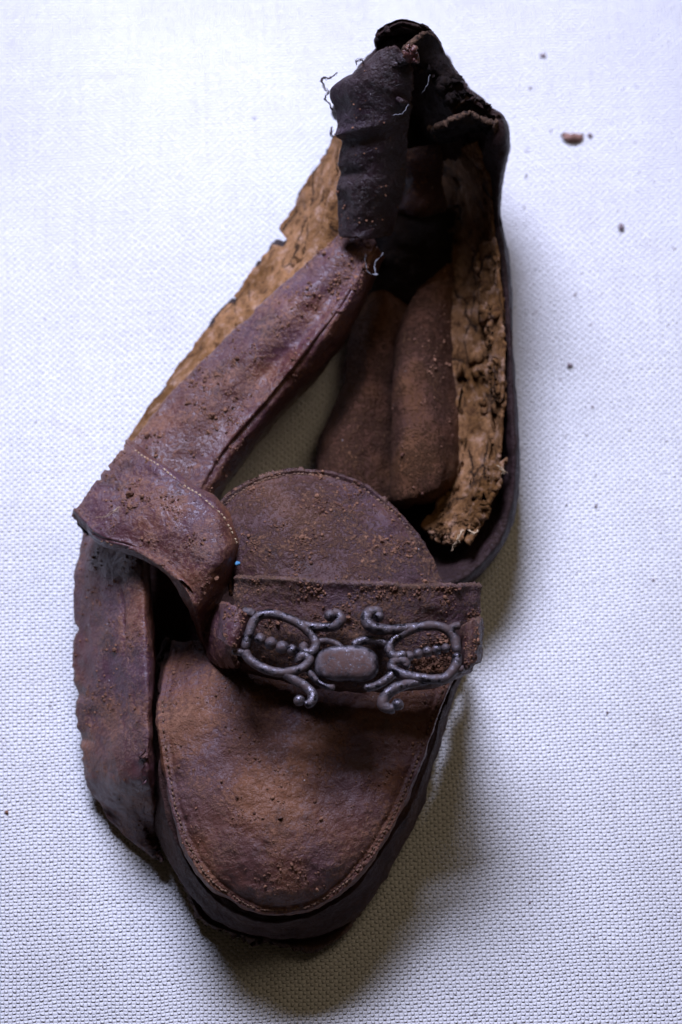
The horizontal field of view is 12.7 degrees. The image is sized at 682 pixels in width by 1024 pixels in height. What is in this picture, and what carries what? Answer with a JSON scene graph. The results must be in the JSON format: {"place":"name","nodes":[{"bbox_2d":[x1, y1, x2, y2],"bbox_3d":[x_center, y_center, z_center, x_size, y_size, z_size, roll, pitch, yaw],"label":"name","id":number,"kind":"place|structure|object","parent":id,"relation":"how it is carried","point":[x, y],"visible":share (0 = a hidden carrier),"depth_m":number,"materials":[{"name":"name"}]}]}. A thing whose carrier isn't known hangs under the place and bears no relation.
{"place":"outdoors","nodes":[
{"label":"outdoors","id":0,"kind":"place"},
{"bbox_2d":[0,0,681,1023],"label":"cloth","id":1,"kind":"object","parent":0,"point":[160,162],"visible":0.64,"depth_m":0.91,"materials":[{"name":"white fabric"}]},
{"bbox_2d":[72,19,519,952],"bbox_3d":[0.005,-0.016,0.858,0.126,0.093,0.258,29,74,9],"label":"shoe","id":2,"kind":"object","parent":1,"relation":"on","point":[446,147],"visible":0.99,"depth_m":0.86,"materials":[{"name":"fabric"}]},
{"bbox_2d":[73,64,479,902],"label":"dry dirt","id":3,"kind":"structure","parent":2,"relation":"on","point":[429,666],"depth_m":0.85,"materials":[{"name":"brown soil"}]},
{"bbox_2d":[35,25,674,1014],"bbox_3d":[0.002,-0.006,0.905,0.200,0.004,0.309,0,72,0],"label":"grit","id":4,"kind":"object","parent":1,"relation":"on","point":[551,403],"visible":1,"depth_m":0.92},
{"bbox_2d":[561,132,583,142],"bbox_3d":[0.071,-0.115,0.938,0.007,0.002,0.003,0,72,0],"label":"leather flake","id":5,"kind":"object","parent":1,"relation":"on","point":[573,137],"visible":1,"depth_m":0.94,"materials":[{"name":"brown leather"}]},
{"bbox_2d":[618,223,623,231],"bbox_3d":[0.085,-0.086,0.929,0.002,0.002,0.003,0,72,0],"label":"dirt crumb","id":6,"kind":"object","parent":1,"relation":"on","point":[621,227],"visible":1,"depth_m":0.93,"materials":[{"name":"soil"}]}
]}

